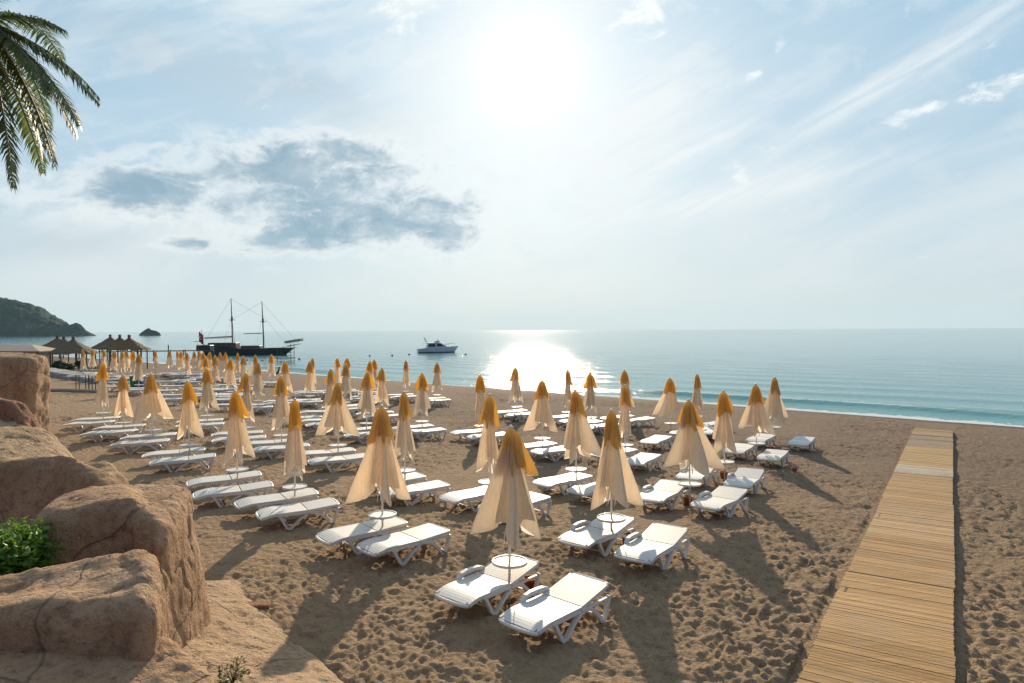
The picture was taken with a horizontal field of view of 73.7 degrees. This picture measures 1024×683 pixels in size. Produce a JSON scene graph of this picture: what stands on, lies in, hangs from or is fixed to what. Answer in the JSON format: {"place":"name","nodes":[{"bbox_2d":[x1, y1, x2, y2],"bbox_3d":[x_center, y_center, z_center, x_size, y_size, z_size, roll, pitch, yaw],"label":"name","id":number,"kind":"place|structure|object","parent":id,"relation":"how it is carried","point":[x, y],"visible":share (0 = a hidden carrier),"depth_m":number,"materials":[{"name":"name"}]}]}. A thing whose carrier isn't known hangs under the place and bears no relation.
{"place":"outdoors","nodes":[
{"label":"outdoors","id":0,"kind":"place"},
{"bbox_2d":[0,297,95,335],"bbox_3d":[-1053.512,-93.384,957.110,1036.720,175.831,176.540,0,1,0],"label":"headland","id":1,"kind":"structure","parent":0,"point":[18,318],"depth_m":900.25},
{"bbox_2d":[0,328,1023,426],"bbox_3d":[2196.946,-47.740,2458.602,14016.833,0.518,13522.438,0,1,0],"label":"sea","id":2,"kind":"structure","parent":0,"point":[968,375],"depth_m":122.52,"materials":[{"name":"liquid"}]},
{"bbox_2d":[59,344,214,359],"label":"pier","id":3,"kind":"structure","parent":2,"relation":"in","point":[204,347],"depth_m":136.03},
{"bbox_2d":[192,301,297,355],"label":"schooner","id":4,"kind":"object","parent":2,"relation":"on","point":[232,349],"visible":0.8,"depth_m":158.85,"materials":[{"name":"brown wood"}]},
{"bbox_2d":[417,337,457,352],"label":"motor yacht","id":5,"kind":"object","parent":2,"relation":"on","point":[437,346],"visible":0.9,"depth_m":171.03,"materials":[{"name":"white plastic"}]},
{"bbox_2d":[0,0,1023,331],"label":"sky","id":6,"kind":"structure","parent":0,"point":[331,165],"materials":[{"name":"blue"}]},
{"bbox_2d":[48,356,1023,682],"bbox_3d":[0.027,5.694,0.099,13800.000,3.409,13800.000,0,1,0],"label":"beach sand","id":7,"kind":"structure","parent":0,"point":[738,596],"depth_m":13.57,"materials":[{"name":"sand"}]},
{"bbox_2d":[0,352,50,431],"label":"boulder","id":8,"kind":"object","parent":7,"relation":"on","point":[25,379],"visible":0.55,"depth_m":25.59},
{"bbox_2d":[0,345,55,364],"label":"beach bar","id":9,"kind":"object","parent":7,"relation":"on","point":[39,350],"visible":0.38,"depth_m":86.67,"materials":[{"name":"paint"}]},
{"bbox_2d":[0,419,73,459],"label":"boulder","id":10,"kind":"object","parent":7,"relation":"on","point":[18,441],"visible":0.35,"depth_m":20.06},
{"bbox_2d":[0,398,40,426],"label":"boulder","id":11,"kind":"object","parent":10,"relation":"on","point":[17,412],"visible":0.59,"depth_m":21.60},
{"bbox_2d":[0,0,99,192],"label":"palm tree","id":12,"kind":"object","parent":7,"relation":"on","point":[39,76],"visible":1,"depth_m":11.94,"materials":[{"name":"green plant"}]},
{"bbox_2d":[0,455,128,538],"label":"boulder","id":13,"kind":"object","parent":7,"relation":"on","point":[31,487],"visible":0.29,"depth_m":10.98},
{"bbox_2d":[46,336,99,369],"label":"thatched hut","id":14,"kind":"object","parent":7,"relation":"on","point":[72,346],"visible":0.92,"depth_m":84.67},
{"bbox_2d":[0,549,168,660],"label":"boulder","id":15,"kind":"object","parent":7,"relation":"on","point":[107,605],"visible":0.78,"depth_m":6.00,"materials":[{"name":"stone"}]},
{"bbox_2d":[50,368,119,383],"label":"retaining wall","id":16,"kind":"structure","parent":7,"relation":"on","point":[57,373],"depth_m":62.73,"materials":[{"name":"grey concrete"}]},
{"bbox_2d":[62,420,115,432],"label":"sun lounger","id":17,"kind":"object","parent":7,"relation":"on","point":[88,424],"visible":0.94,"depth_m":29.08,"materials":[{"name":"white plastic"}]},
{"bbox_2d":[70,416,120,427],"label":"sun lounger","id":18,"kind":"object","parent":7,"relation":"on","point":[96,418],"visible":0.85,"depth_m":30.51,"materials":[{"name":"white plastic"}]},
{"bbox_2d":[94,362,110,425],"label":"parasol","id":19,"kind":"object","parent":7,"relation":"on","point":[101,377],"visible":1,"depth_m":30.40,"materials":[{"name":"beige fabric"}]},
{"bbox_2d":[0,636,214,682],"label":"boulder","id":20,"kind":"object","parent":7,"relation":"on","point":[171,661],"visible":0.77,"depth_m":5.79,"materials":[{"name":"stone"}]},
{"bbox_2d":[79,429,136,441],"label":"sun lounger","id":21,"kind":"object","parent":7,"relation":"on","point":[109,433],"visible":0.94,"depth_m":26.67,"materials":[{"name":"white plastic"}]},
{"bbox_2d":[92,423,145,435],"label":"sun lounger","id":22,"kind":"object","parent":7,"relation":"on","point":[115,427],"visible":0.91,"depth_m":28.12,"materials":[{"name":"white plastic"}]},
{"bbox_2d":[31,484,210,648],"bbox_3d":[-4.957,3.066,8.530,2.325,2.418,2.172,0,1,0],"label":"boulder","id":23,"kind":"object","parent":7,"relation":"on","point":[157,520],"visible":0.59,"depth_m":8.07,"materials":[{"name":"stone"}]},
{"bbox_2d":[0,515,67,575],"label":"shrub","id":24,"kind":"object","parent":23,"relation":"on","point":[22,550],"visible":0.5,"depth_m":7.53,"materials":[{"name":"green plant"}]},
{"bbox_2d":[114,374,133,426],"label":"parasol","id":25,"kind":"object","parent":7,"relation":"on","point":[123,405],"visible":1,"depth_m":28.08,"materials":[{"name":"beige fabric"}]},
{"bbox_2d":[106,335,151,369],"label":"thatched hut","id":26,"kind":"object","parent":7,"relation":"on","point":[128,343],"visible":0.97,"depth_m":86.86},
{"bbox_2d":[132,353,143,385],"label":"parasol","id":27,"kind":"object","parent":7,"relation":"on","point":[138,372],"visible":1,"depth_m":46.98,"materials":[{"name":"beige fabric"}]},
{"bbox_2d":[109,438,169,453],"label":"sun lounger","id":28,"kind":"object","parent":7,"relation":"on","point":[139,443],"visible":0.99,"depth_m":24.46,"materials":[{"name":"white plastic"}]},
{"bbox_2d":[119,432,176,446],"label":"sun lounger","id":29,"kind":"object","parent":7,"relation":"on","point":[147,436],"visible":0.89,"depth_m":25.89,"materials":[{"name":"white plastic"}]},
{"bbox_2d":[132,372,173,445],"bbox_3d":[-13.615,2.636,25.802,1.142,2.939,1.167,0,1,-7],"label":"parasol","id":30,"kind":"object","parent":7,"relation":"on","point":[152,402],"visible":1,"depth_m":25.65,"materials":[{"name":"beige fabric"}]},
{"bbox_2d":[141,447,205,464],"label":"sun lounger","id":31,"kind":"object","parent":7,"relation":"on","point":[171,453],"visible":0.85,"depth_m":22.59,"materials":[{"name":"white plastic"}]},
{"bbox_2d":[148,453,215,471],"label":"sun lounger","id":32,"kind":"object","parent":7,"relation":"on","point":[169,461],"visible":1,"depth_m":21.41,"materials":[{"name":"white plastic"}]},
{"bbox_2d":[177,380,203,455],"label":"parasol","id":33,"kind":"object","parent":7,"relation":"on","point":[189,419],"visible":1,"depth_m":22.59,"materials":[{"name":"beige fabric"}]},
{"bbox_2d":[199,367,219,428],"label":"parasol","id":34,"kind":"object","parent":7,"relation":"on","point":[207,395],"visible":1,"depth_m":30.43,"materials":[{"name":"beige fabric"}]},
{"bbox_2d":[212,355,220,392],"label":"parasol","id":35,"kind":"object","parent":7,"relation":"on","point":[215,372],"visible":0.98,"depth_m":48.96,"materials":[{"name":"beige fabric"}]},
{"bbox_2d":[185,470,261,487],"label":"sun lounger","id":36,"kind":"object","parent":7,"relation":"on","point":[218,480],"visible":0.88,"depth_m":18.56,"materials":[{"name":"white plastic"}]},
{"bbox_2d":[223,358,236,394],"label":"parasol","id":37,"kind":"object","parent":7,"relation":"on","point":[229,379],"visible":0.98,"depth_m":43.61,"materials":[{"name":"beige fabric"}]},
{"bbox_2d":[192,481,273,507],"bbox_3d":[-7.080,3.910,17.349,1.924,0.438,0.780,-1,1,-28],"label":"sun lounger","id":38,"kind":"object","parent":7,"relation":"on","point":[215,493],"visible":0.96,"depth_m":17.21,"materials":[{"name":"white plastic"}]},
{"bbox_2d":[223,390,254,485],"bbox_3d":[-7.434,2.776,18.604,0.674,2.920,0.684,0,1,-6],"label":"parasol","id":39,"kind":"object","parent":7,"relation":"on","point":[238,442],"visible":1,"depth_m":18.43,"materials":[{"name":"beige fabric"}]},
{"bbox_2d":[237,372,254,428],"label":"parasol","id":40,"kind":"object","parent":7,"relation":"on","point":[245,386],"visible":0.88,"depth_m":26.84,"materials":[{"name":"beige fabric"}]},
{"bbox_2d":[252,362,264,409],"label":"parasol","id":41,"kind":"object","parent":7,"relation":"on","point":[258,386],"visible":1,"depth_m":37.95,"materials":[{"name":"beige fabric"}]},
{"bbox_2d":[183,580,343,682],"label":"boulder","id":42,"kind":"object","parent":7,"relation":"on","point":[238,626],"visible":0.47,"depth_m":8.64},
{"bbox_2d":[215,654,250,682],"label":"weed","id":43,"kind":"object","parent":42,"relation":"on","point":[228,678],"visible":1,"depth_m":7.44,"materials":[{"name":"green plant"}]},
{"bbox_2d":[250,439,286,452],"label":"sun lounger","id":44,"kind":"object","parent":7,"relation":"on","point":[265,443],"visible":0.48,"depth_m":24.70,"materials":[{"name":"white plastic"}]},
{"bbox_2d":[233,488,318,509],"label":"sun lounger","id":45,"kind":"object","parent":7,"relation":"on","point":[268,500],"visible":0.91,"depth_m":16.34,"materials":[{"name":"white plastic"}]},
{"bbox_2d":[271,375,289,451],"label":"parasol","id":46,"kind":"object","parent":7,"relation":"on","point":[281,410],"visible":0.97,"depth_m":24.72,"materials":[{"name":"beige fabric"}]},
{"bbox_2d":[253,443,309,458],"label":"sun lounger","id":47,"kind":"object","parent":7,"relation":"on","point":[276,448],"visible":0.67,"depth_m":23.39,"materials":[{"name":"white plastic"}]},
{"bbox_2d":[281,361,293,397],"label":"parasol","id":48,"kind":"object","parent":7,"relation":"on","point":[285,371],"visible":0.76,"depth_m":40.79,"materials":[{"name":"beige fabric"}]},
{"bbox_2d":[282,398,306,495],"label":"parasol","id":49,"kind":"object","parent":7,"relation":"on","point":[295,456],"visible":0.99,"depth_m":16.38,"materials":[{"name":"beige fabric"}]},
{"bbox_2d":[255,497,339,529],"bbox_3d":[-4.869,3.932,15.512,1.798,0.438,0.780,-1,1,-29],"label":"sun lounger","id":50,"kind":"object","parent":7,"relation":"on","point":[286,511],"visible":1,"depth_m":15.40,"materials":[{"name":"white plastic"}]},
{"bbox_2d":[304,361,315,404],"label":"parasol","id":51,"kind":"object","parent":7,"relation":"on","point":[309,383],"visible":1,"depth_m":41.93,"materials":[{"name":"beige fabric"}]},
{"bbox_2d":[305,447,355,464],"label":"sun lounger","id":52,"kind":"object","parent":7,"relation":"on","point":[327,452],"visible":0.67,"depth_m":22.79,"materials":[{"name":"white plastic"}]},
{"bbox_2d":[324,368,336,409],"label":"parasol","id":53,"kind":"object","parent":7,"relation":"on","point":[330,381],"visible":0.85,"depth_m":31.96,"materials":[{"name":"beige fabric"}]},
{"bbox_2d":[307,453,364,471],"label":"sun lounger","id":54,"kind":"object","parent":7,"relation":"on","point":[333,460],"visible":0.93,"depth_m":21.45,"materials":[{"name":"white plastic"}]},
{"bbox_2d":[315,382,359,451],"bbox_3d":[-5.850,2.771,22.798,1.167,2.859,1.143,-1,1,-34],"label":"parasol","id":55,"kind":"object","parent":7,"relation":"on","point":[336,416],"visible":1,"depth_m":22.68,"materials":[{"name":"beige fabric"}]},
{"bbox_2d":[340,364,351,402],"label":"parasol","id":56,"kind":"object","parent":7,"relation":"on","point":[345,384],"visible":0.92,"depth_m":38.20,"materials":[{"name":"beige fabric"}]},
{"bbox_2d":[315,517,408,554],"bbox_3d":[-3.036,3.953,13.839,1.798,0.438,0.780,-1,1,-38],"label":"sun lounger","id":57,"kind":"object","parent":7,"relation":"on","point":[347,534],"visible":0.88,"depth_m":13.68,"materials":[{"name":"white plastic"}]},
{"bbox_2d":[357,371,375,438],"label":"parasol","id":58,"kind":"object","parent":7,"relation":"on","point":[366,402],"visible":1,"depth_m":28.94,"materials":[{"name":"beige fabric"}]},
{"bbox_2d":[345,404,410,535],"bbox_3d":[-2.565,2.789,13.851,1.212,3.022,1.089,0,1,34],"label":"parasol","id":59,"kind":"object","parent":7,"relation":"on","point":[379,467],"visible":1,"depth_m":13.75,"materials":[{"name":"beige fabric"}]},
{"bbox_2d":[374,368,388,408],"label":"parasol","id":60,"kind":"object","parent":7,"relation":"on","point":[381,394],"visible":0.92,"depth_m":35.34,"materials":[{"name":"beige fabric"}]},
{"bbox_2d":[375,472,426,490],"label":"sun lounger","id":61,"kind":"object","parent":7,"relation":"on","point":[411,478],"visible":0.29,"depth_m":18.58,"materials":[{"name":"white plastic"}]},
{"bbox_2d":[356,523,450,565],"bbox_3d":[-2.092,3.959,13.214,1.798,0.438,0.780,-1,1,-41],"label":"sun lounger","id":62,"kind":"object","parent":7,"relation":"on","point":[418,537],"visible":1,"depth_m":13.08,"materials":[{"name":"white plastic"}]},
{"bbox_2d":[394,391,415,478],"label":"parasol","id":63,"kind":"object","parent":7,"relation":"on","point":[404,446],"visible":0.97,"depth_m":18.34,"materials":[{"name":"beige fabric"}]},
{"bbox_2d":[377,480,450,506],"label":"sun lounger","id":64,"kind":"object","parent":7,"relation":"on","point":[421,489],"visible":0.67,"depth_m":17.36,"materials":[{"name":"white plastic"}]},
{"bbox_2d":[413,373,430,434],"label":"parasol","id":65,"kind":"object","parent":7,"relation":"on","point":[422,402],"visible":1,"depth_m":29.94,"materials":[{"name":"beige fabric"}]},
{"bbox_2d":[412,427,446,440],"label":"sun lounger","id":66,"kind":"object","parent":7,"relation":"on","point":[434,431],"visible":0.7,"depth_m":28.79,"materials":[{"name":"white plastic"}]},
{"bbox_2d":[432,362,442,396],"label":"parasol","id":67,"kind":"object","parent":7,"relation":"on","point":[437,383],"visible":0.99,"depth_m":44.25,"materials":[{"name":"beige fabric"}]},
{"bbox_2d":[439,485,487,511],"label":"sun lounger","id":68,"kind":"object","parent":7,"relation":"on","point":[458,498],"visible":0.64,"depth_m":16.59,"materials":[{"name":"white plastic"}]},
{"bbox_2d":[450,429,481,441],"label":"sun lounger","id":69,"kind":"object","parent":7,"relation":"on","point":[465,433],"visible":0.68,"depth_m":28.58,"materials":[{"name":"white plastic"}]},
{"bbox_2d":[474,375,485,430],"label":"parasol","id":70,"kind":"object","parent":7,"relation":"on","point":[480,391],"visible":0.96,"depth_m":28.65,"materials":[{"name":"beige fabric"}]},
{"bbox_2d":[476,394,498,484],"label":"parasol","id":71,"kind":"object","parent":7,"relation":"on","point":[488,445],"visible":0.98,"depth_m":16.91,"materials":[{"name":"beige fabric"}]},
{"bbox_2d":[435,553,540,614],"bbox_3d":[-0.386,3.936,10.954,0.811,0.547,1.798,1,1,41],"label":"sun lounger","id":72,"kind":"object","parent":7,"relation":"on","point":[484,584],"visible":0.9,"depth_m":10.76,"materials":[{"name":"white plastic"}]},
{"bbox_2d":[470,425,540,602],"bbox_3d":[0.014,2.843,11.007,1.063,2.987,1.000,1,1,44],"label":"parasol","id":73,"kind":"object","parent":7,"relation":"on","point":[507,499],"visible":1,"depth_m":10.97,"materials":[{"name":"beige fabric"}]},
{"bbox_2d":[477,492,551,514],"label":"sun lounger","id":74,"kind":"object","parent":7,"relation":"on","point":[538,498],"visible":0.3,"depth_m":16.22,"materials":[{"name":"white plastic"}]},
{"bbox_2d":[508,367,523,408],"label":"parasol","id":75,"kind":"object","parent":7,"relation":"on","point":[515,393],"visible":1,"depth_m":36.89,"materials":[{"name":"beige fabric"}]},
{"bbox_2d":[523,379,557,444],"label":"parasol","id":76,"kind":"object","parent":7,"relation":"on","point":[541,413],"visible":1,"depth_m":25.06,"materials":[{"name":"beige fabric"}]},
{"bbox_2d":[524,441,558,457],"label":"sun lounger","id":77,"kind":"object","parent":7,"relation":"on","point":[535,445],"visible":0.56,"depth_m":25.13,"materials":[{"name":"white plastic"}]},
{"bbox_2d":[530,445,578,461],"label":"sun lounger","id":78,"kind":"object","parent":7,"relation":"on","point":[550,451],"visible":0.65,"depth_m":23.89,"materials":[{"name":"white plastic"}]},
{"bbox_2d":[498,572,610,643],"bbox_3d":[0.627,3.948,10.019,0.811,0.547,1.798,1,1,43],"label":"sun lounger","id":79,"kind":"object","parent":7,"relation":"on","point":[570,596],"visible":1,"depth_m":9.95,"materials":[{"name":"white plastic"}]},
{"bbox_2d":[532,472,593,494],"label":"sun lounger","id":80,"kind":"object","parent":7,"relation":"on","point":[567,479],"visible":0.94,"depth_m":18.70,"materials":[{"name":"white plastic"}]},
{"bbox_2d":[562,370,572,416],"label":"parasol","id":81,"kind":"object","parent":7,"relation":"on","point":[568,394],"visible":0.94,"depth_m":34.40,"materials":[{"name":"beige fabric"}]},
{"bbox_2d":[563,389,600,485],"bbox_3d":[1.922,2.815,18.792,0.918,3.002,1.013,-1,1,-14],"label":"parasol","id":82,"kind":"object","parent":7,"relation":"on","point":[580,436],"visible":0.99,"depth_m":18.76,"materials":[{"name":"beige fabric"}]},
{"bbox_2d":[583,372,596,421],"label":"parasol","id":83,"kind":"object","parent":7,"relation":"on","point":[590,385],"visible":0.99,"depth_m":32.30,"materials":[{"name":"beige fabric"}]},
{"bbox_2d":[567,482,612,503],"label":"sun lounger","id":84,"kind":"object","parent":7,"relation":"on","point":[582,491],"visible":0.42,"depth_m":17.58,"materials":[{"name":"white plastic"}]},
{"bbox_2d":[557,512,636,556],"bbox_3d":[1.685,3.889,13.643,0.811,0.547,1.798,1,1,42],"label":"sun lounger","id":85,"kind":"object","parent":7,"relation":"on","point":[590,534],"visible":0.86,"depth_m":13.43,"materials":[{"name":"white plastic"}]},
{"bbox_2d":[590,409,643,540],"bbox_3d":[2.008,2.819,13.451,0.914,2.953,1.018,0,1,28],"label":"parasol","id":86,"kind":"object","parent":7,"relation":"on","point":[615,476],"visible":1,"depth_m":13.51,"materials":[{"name":"beige fabric"}]},
{"bbox_2d":[618,384,632,450],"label":"parasol","id":87,"kind":"object","parent":7,"relation":"on","point":[624,425],"visible":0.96,"depth_m":23.80,"materials":[{"name":"beige fabric"}]},
{"bbox_2d":[619,370,634,412],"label":"parasol","id":88,"kind":"object","parent":7,"relation":"on","point":[624,378],"visible":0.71,"depth_m":34.58,"materials":[{"name":"beige fabric"}]},
{"bbox_2d":[630,416,655,426],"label":"sun lounger","id":89,"kind":"object","parent":7,"relation":"on","point":[642,419],"visible":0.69,"depth_m":33.62,"materials":[{"name":"white plastic"}]},
{"bbox_2d":[627,452,661,471],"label":"sun lounger","id":90,"kind":"object","parent":7,"relation":"on","point":[641,459],"visible":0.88,"depth_m":22.42,"materials":[{"name":"white plastic"}]},
{"bbox_2d":[614,523,689,569],"bbox_3d":[2.615,3.899,12.812,0.811,0.547,1.798,0,0,37],"label":"sun lounger","id":91,"kind":"object","parent":7,"relation":"on","point":[652,542],"visible":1,"depth_m":12.78,"materials":[{"name":"white plastic"}]},
{"bbox_2d":[639,435,672,449],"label":"sun lounger","id":92,"kind":"object","parent":7,"relation":"on","point":[657,439],"visible":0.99,"depth_m":26.94,"materials":[{"name":"white plastic"}]},
{"bbox_2d":[640,479,687,510],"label":"sun lounger","id":93,"kind":"object","parent":7,"relation":"on","point":[662,490],"visible":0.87,"depth_m":17.31,"materials":[{"name":"white plastic"}]},
{"bbox_2d":[653,378,679,435],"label":"parasol","id":94,"kind":"object","parent":7,"relation":"on","point":[667,403],"visible":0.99,"depth_m":30.34,"materials":[{"name":"beige fabric"}]},
{"bbox_2d":[663,399,724,506],"bbox_3d":[4.597,2.897,17.197,1.185,2.898,1.276,0,1,34],"label":"parasol","id":95,"kind":"object","parent":7,"relation":"on","point":[692,444],"visible":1,"depth_m":17.11,"materials":[{"name":"beige fabric"}]},
{"bbox_2d":[691,374,702,416],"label":"parasol","id":96,"kind":"object","parent":7,"relation":"on","point":[697,401],"visible":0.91,"depth_m":33.14,"materials":[{"name":"beige fabric"}]},
{"bbox_2d":[676,465,717,486],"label":"sun lounger","id":97,"kind":"object","parent":7,"relation":"on","point":[681,475],"visible":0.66,"depth_m":19.83,"materials":[{"name":"white plastic"}]},
{"bbox_2d":[690,485,748,517],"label":"sun lounger","id":98,"kind":"object","parent":7,"relation":"on","point":[720,498],"visible":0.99,"depth_m":16.64,"materials":[{"name":"white plastic"}]},
{"bbox_2d":[712,390,736,480],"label":"parasol","id":99,"kind":"object","parent":7,"relation":"on","point":[723,432],"visible":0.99,"depth_m":20.46,"materials":[{"name":"beige fabric"}]},
{"bbox_2d":[723,443,755,459],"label":"sun lounger","id":100,"kind":"object","parent":7,"relation":"on","point":[742,448],"visible":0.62,"depth_m":24.86,"materials":[{"name":"white plastic"}]},
{"bbox_2d":[724,467,764,493],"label":"sun lounger","id":101,"kind":"object","parent":7,"relation":"on","point":[744,477],"visible":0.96,"depth_m":19.29,"materials":[{"name":"white plastic"}]},
{"bbox_2d":[738,383,775,458],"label":"parasol","id":102,"kind":"object","parent":7,"relation":"on","point":[755,414],"visible":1,"depth_m":24.46,"materials":[{"name":"beige fabric"}]},
{"bbox_2d":[746,433,776,447],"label":"sun lounger","id":103,"kind":"object","parent":7,"relation":"on","point":[764,437],"visible":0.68,"depth_m":27.63,"materials":[{"name":"white plastic"}]},
{"bbox_2d":[757,449,788,467],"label":"sun lounger","id":104,"kind":"object","parent":7,"relation":"on","point":[773,455],"visible":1,"depth_m":23.47,"materials":[{"name":"white plastic"}]},
{"bbox_2d":[764,377,787,428],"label":"parasol","id":105,"kind":"object","parent":7,"relation":"on","point":[774,406],"visible":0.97,"depth_m":29.02,"materials":[{"name":"beige fabric"}]},
{"bbox_2d":[788,436,815,451],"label":"sun lounger","id":106,"kind":"object","parent":7,"relation":"on","point":[805,441],"visible":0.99,"depth_m":26.80,"materials":[{"name":"white plastic"}]},
{"bbox_2d":[797,428,955,682],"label":"beach walkway","id":107,"kind":"structure","parent":7,"relation":"on","point":[888,617],"depth_m":11.18,"materials":[{"name":"brown wood"}]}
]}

